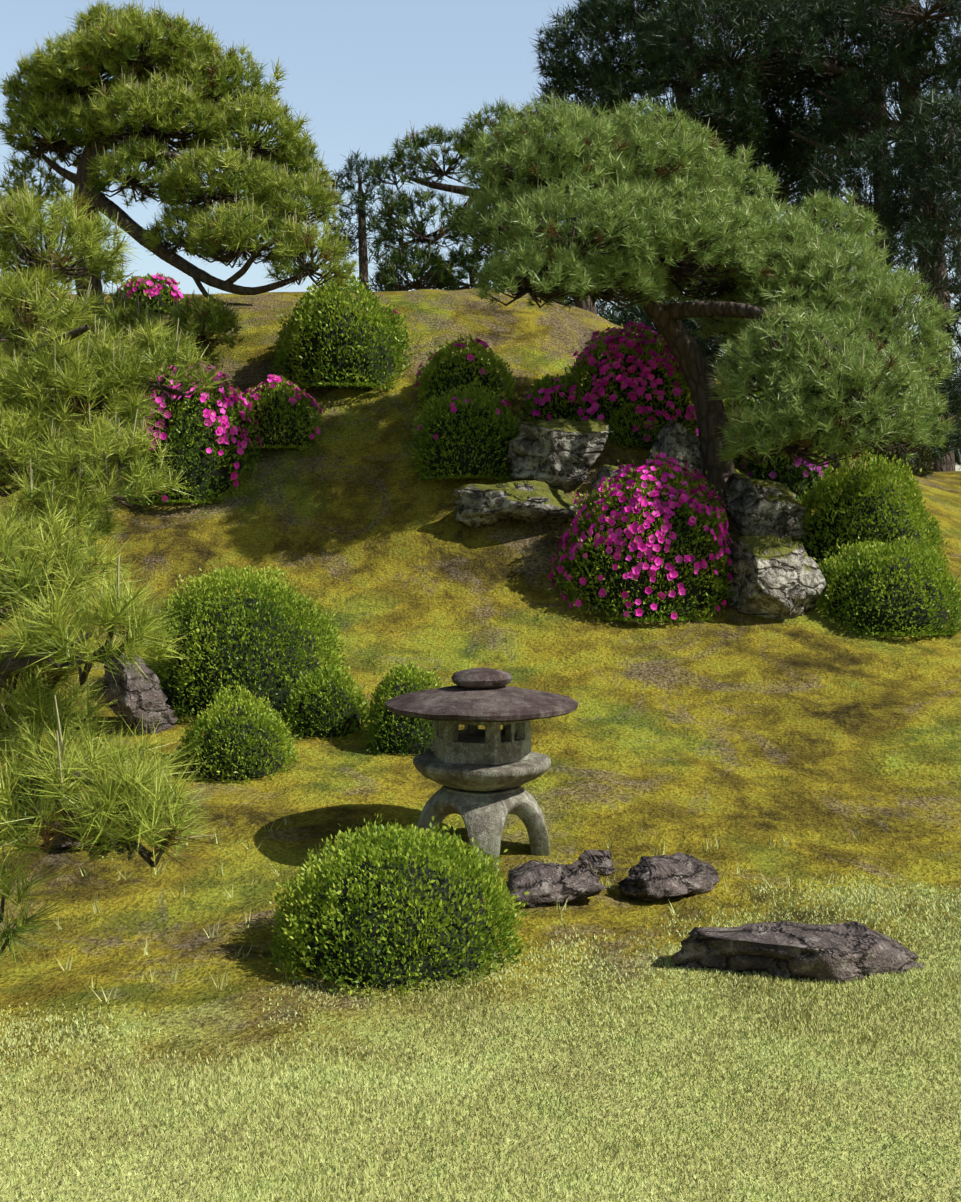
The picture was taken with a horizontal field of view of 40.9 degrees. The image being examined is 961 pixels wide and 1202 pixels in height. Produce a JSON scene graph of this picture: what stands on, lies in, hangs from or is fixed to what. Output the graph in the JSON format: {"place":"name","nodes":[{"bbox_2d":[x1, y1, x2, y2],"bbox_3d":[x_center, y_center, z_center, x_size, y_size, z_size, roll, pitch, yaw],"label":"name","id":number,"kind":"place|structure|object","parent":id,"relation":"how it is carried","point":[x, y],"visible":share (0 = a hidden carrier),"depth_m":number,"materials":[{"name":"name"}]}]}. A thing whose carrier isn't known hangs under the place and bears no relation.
{"place":"outdoors","nodes":[
{"label":"outdoors","id":0,"kind":"place"},
{"bbox_2d":[0,288,960,1201],"bbox_3d":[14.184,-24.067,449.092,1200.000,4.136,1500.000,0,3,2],"label":"ground","id":1,"kind":"structure","parent":0,"point":[820,734],"depth_m":6.50,"materials":[{"name":"green plant"}]},
{"bbox_2d":[56,837,84,847],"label":"rock","id":2,"kind":"object","parent":1,"relation":"on","point":[62,845],"visible":0.25,"depth_m":5.76,"materials":[{"name":"grey stone"}]},
{"bbox_2d":[0,490,228,976],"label":"pine tree","id":3,"kind":"object","parent":1,"relation":"on","point":[48,638],"visible":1,"depth_m":3.51,"materials":[{"name":"green plant"}]},
{"bbox_2d":[0,177,230,553],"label":"pine tree","id":4,"kind":"object","parent":1,"relation":"on","point":[53,468],"visible":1,"depth_m":6.51,"materials":[{"name":"green plant"}]},
{"bbox_2d":[101,653,177,734],"bbox_3d":[-1.987,0.538,7.496,0.360,0.477,0.357,-3,4,-43],"label":"rock","id":5,"kind":"object","parent":1,"relation":"on","point":[147,699],"visible":0.92,"depth_m":7.39,"materials":[{"name":"grey stone"}]},
{"bbox_2d":[117,272,189,312],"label":"azalea shrub","id":6,"kind":"object","parent":1,"relation":"on","point":[161,294],"visible":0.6,"depth_m":12.88,"materials":[{"name":"pink plant"}]},
{"bbox_2d":[0,0,359,423],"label":"pine tree","id":7,"kind":"object","parent":1,"relation":"on","point":[182,68],"visible":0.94,"depth_m":11.07,"materials":[{"name":"green plant"}]},
{"bbox_2d":[116,353,262,505],"bbox_3d":[-2.427,-1.423,10.745,1.279,1.285,1.104,0,3,2],"label":"azalea shrub","id":8,"kind":"object","parent":1,"relation":"on","point":[207,434],"visible":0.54,"depth_m":10.42,"materials":[{"name":"green plant"}]},
{"bbox_2d":[173,675,305,784],"bbox_3d":[-1.304,0.706,6.942,0.711,0.624,0.628,0,3,2],"label":"shrub","id":9,"kind":"object","parent":1,"relation":"on","point":[240,740],"visible":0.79,"depth_m":6.78,"materials":[{"name":"green plant"}]},
{"bbox_2d":[144,558,350,723],"bbox_3d":[-1.481,0.247,7.996,1.293,1.002,1.282,0,3,2],"label":"shrub","id":10,"kind":"object","parent":1,"relation":"on","point":[267,647],"visible":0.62,"depth_m":7.67,"materials":[{"name":"green plant"}]},
{"bbox_2d":[236,373,324,450],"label":"shrub","id":11,"kind":"object","parent":1,"relation":"on","point":[281,415],"visible":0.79,"depth_m":10.85,"materials":[{"name":"green plant"}]},
{"bbox_2d":[282,660,369,740],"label":"shrub","id":12,"kind":"object","parent":1,"relation":"on","point":[326,708],"visible":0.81,"depth_m":7.36,"materials":[{"name":"green plant"}]},
{"bbox_2d":[264,274,412,389],"bbox_3d":[-1.256,-2.446,11.742,1.239,1.143,1.294,-3,4,-43],"label":"hilltop shrub","id":13,"kind":"object","parent":1,"relation":"on","point":[345,338],"visible":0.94,"depth_m":11.39,"materials":[{"name":"green plant"}]},
{"bbox_2d":[263,813,530,1000],"bbox_3d":[-0.293,1.090,4.665,0.957,0.676,0.905,0,3,2],"label":"shrub","id":14,"kind":"object","parent":1,"relation":"on","point":[380,912],"visible":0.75,"depth_m":4.48,"materials":[{"name":"green plant"}]},
{"bbox_2d":[364,659,443,756],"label":"shrub","id":15,"kind":"object","parent":1,"relation":"on","point":[397,733],"visible":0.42,"depth_m":7.12,"materials":[{"name":"green plant"}]},
{"bbox_2d":[408,377,519,480],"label":"shrub","id":16,"kind":"object","parent":1,"relation":"on","point":[464,436],"visible":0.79,"depth_m":10.27,"materials":[{"name":"green plant"}]},
{"bbox_2d":[415,333,520,413],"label":"shrub","id":17,"kind":"object","parent":1,"relation":"on","point":[465,366],"visible":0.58,"depth_m":11.08,"materials":[{"name":"green plant"}]},
{"bbox_2d":[456,505,499,527],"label":"ledge rock","id":18,"kind":"object","parent":1,"relation":"on","point":[481,521],"visible":0.19,"depth_m":9.83,"materials":[{"name":"grey stone"}]},
{"bbox_2d":[0,815,960,1201],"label":"lawn grass","id":19,"kind":"structure","parent":1,"relation":"on","point":[936,989],"depth_m":3.57,"materials":[{"name":"green plant"}]},
{"bbox_2d":[364,94,597,314],"bbox_3d":[0.079,-4.074,14.698,2.711,3.110,1.464,0,3,2],"label":"pine tree","id":20,"kind":"object","parent":1,"relation":"on","point":[442,271],"visible":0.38,"depth_m":14.38,"materials":[{"name":"green plant"}]},
{"bbox_2d":[385,668,577,875],"bbox_3d":[0.006,0.737,5.771,0.866,0.864,0.858,0,3,-2],"label":"stone lantern","id":21,"kind":"object","parent":1,"relation":"on","point":[481,776],"visible":0.85,"depth_m":5.59,"materials":[{"name":"grey stone"}]},
{"bbox_2d":[453,480,577,522],"bbox_3d":[0.322,-0.756,9.832,0.991,0.335,0.510,-1,3,-21],"label":"ledge rock","id":22,"kind":"object","parent":1,"relation":"on","point":[534,501],"visible":0.92,"depth_m":9.73,"materials":[{"name":"grey stone"}]},
{"bbox_2d":[518,373,589,422],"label":"azalea shrub","id":23,"kind":"object","parent":1,"relation":"on","point":[552,400],"visible":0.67,"depth_m":10.79,"materials":[{"name":"green plant"}]},
{"bbox_2d":[506,860,608,908],"bbox_3d":[0.303,1.177,5.288,0.432,0.186,0.355,0,3,2],"label":"rock","id":24,"kind":"object","parent":1,"relation":"on","point":[544,884],"visible":0.79,"depth_m":5.18,"materials":[{"name":"grey stone"}]},
{"bbox_2d":[504,418,612,489],"bbox_3d":[0.616,-1.142,10.217,0.826,0.608,0.574,-1,3,-20],"label":"terrace rock","id":25,"kind":"object","parent":1,"relation":"on","point":[561,453],"visible":0.98,"depth_m":10.03,"materials":[{"name":"grey stone"}]},
{"bbox_2d":[572,850,614,874],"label":"rock","id":26,"kind":"object","parent":1,"relation":"on","point":[600,861],"visible":0.83,"depth_m":5.58,"materials":[{"name":"grey stone"}]},
{"bbox_2d":[591,465,626,503],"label":"ledge rock","id":27,"kind":"object","parent":1,"relation":"on","point":[607,472],"visible":0.15,"depth_m":9.98,"materials":[{"name":"grey stone"}]},
{"bbox_2d":[557,318,698,441],"bbox_3d":[1.313,-1.871,11.081,1.425,1.124,1.318,0,3,2],"label":"azalea shrub","id":28,"kind":"object","parent":1,"relation":"on","point":[646,370],"visible":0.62,"depth_m":10.66,"materials":[{"name":"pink plant"}]},
{"bbox_2d":[608,403,661,447],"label":"shrub","id":29,"kind":"object","parent":1,"relation":"on","point":[624,437],"visible":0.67,"depth_m":10.54,"materials":[{"name":"green plant"}]},
{"bbox_2d":[317,148,960,468],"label":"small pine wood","id":30,"kind":"object","parent":1,"relation":"on","point":[360,199],"visible":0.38,"depth_m":29.89,"materials":[{"name":"green plant"}]},
{"bbox_2d":[548,449,736,623],"bbox_3d":[1.187,-0.480,9.383,1.421,1.232,1.267,0,3,2],"label":"azalea shrub","id":31,"kind":"object","parent":1,"relation":"on","point":[649,551],"visible":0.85,"depth_m":9.01,"materials":[{"name":"pink plant"}]},
{"bbox_2d":[618,852,718,901],"bbox_3d":[0.782,1.168,5.364,0.300,0.204,0.407,3,4,44],"label":"angular rock","id":32,"kind":"object","parent":1,"relation":"on","point":[655,878],"visible":0.88,"depth_m":5.28,"materials":[{"name":"grey stone"}]},
{"bbox_2d":[649,419,703,483],"bbox_3d":[1.611,-1.160,10.285,0.564,0.566,0.414,-2,4,-32],"label":"terrace rock","id":33,"kind":"object","parent":1,"relation":"on","point":[678,442],"visible":0.5,"depth_m":10.14,"materials":[{"name":"grey stone"}]},
{"bbox_2d":[452,88,960,510],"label":"pine tree","id":34,"kind":"object","parent":1,"relation":"on","point":[771,277],"visible":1,"depth_m":9.49,"materials":[{"name":"green plant"}]},
{"bbox_2d":[526,0,960,471],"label":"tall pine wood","id":35,"kind":"object","parent":1,"relation":"on","point":[835,79],"visible":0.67,"depth_m":20.35,"materials":[{"name":"green plant"}]},
{"bbox_2d":[722,377,765,469],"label":"shrub","id":36,"kind":"object","parent":1,"relation":"on","point":[747,401],"visible":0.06,"depth_m":11.09,"materials":[{"name":"green plant"}]},
{"bbox_2d":[724,473,807,539],"bbox_3d":[2.172,-0.724,9.975,0.642,0.544,0.549,0,3,2],"label":"boulder","id":37,"kind":"object","parent":1,"relation":"on","point":[756,507],"visible":0.9,"depth_m":9.77,"materials":[{"name":"grey stone"}]},
{"bbox_2d":[720,535,826,619],"bbox_3d":[2.095,-0.133,9.137,0.624,0.673,0.527,-1,3,-19],"label":"boulder","id":38,"kind":"object","parent":1,"relation":"on","point":[776,577],"visible":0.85,"depth_m":8.96,"materials":[{"name":"grey stone"}]},
{"bbox_2d":[740,428,833,501],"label":"flowering azalea bush","id":39,"kind":"object","parent":1,"relation":"on","point":[797,476],"visible":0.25,"depth_m":10.61,"materials":[{"name":"green plant"}]},
{"bbox_2d":[672,921,923,983],"bbox_3d":[1.133,1.275,4.530,0.906,0.232,0.361,0,3,-6],"label":"rock slab","id":40,"kind":"object","parent":1,"relation":"on","point":[844,951],"visible":0.85,"depth_m":4.47,"materials":[{"name":"grey stone"}]},
{"bbox_2d":[817,443,849,469],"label":"hedge shrub","id":41,"kind":"object","parent":1,"relation":"on","point":[836,464],"visible":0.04,"depth_m":11.85,"materials":[{"name":"green plant"}]},
{"bbox_2d":[793,447,950,581],"bbox_3d":[2.958,-0.666,9.936,1.264,1.151,1.135,0,3,2],"label":"shrub","id":42,"kind":"object","parent":1,"relation":"on","point":[868,501],"visible":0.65,"depth_m":9.65,"materials":[{"name":"green plant"}]},
{"bbox_2d":[813,531,960,637],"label":"shrub","id":43,"kind":"object","parent":1,"relation":"on","point":[895,590],"visible":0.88,"depth_m":8.93,"materials":[{"name":"green plant"}]},
{"bbox_2d":[843,431,934,476],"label":"hedge shrub","id":44,"kind":"object","parent":1,"relation":"on","point":[924,454],"visible":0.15,"depth_m":13.99,"materials":[{"name":"green plant"}]},
{"bbox_2d":[0,0,960,470],"label":"sky","id":45,"kind":"structure","parent":0,"point":[363,70],"materials":[{"name":"blue"}]}
]}

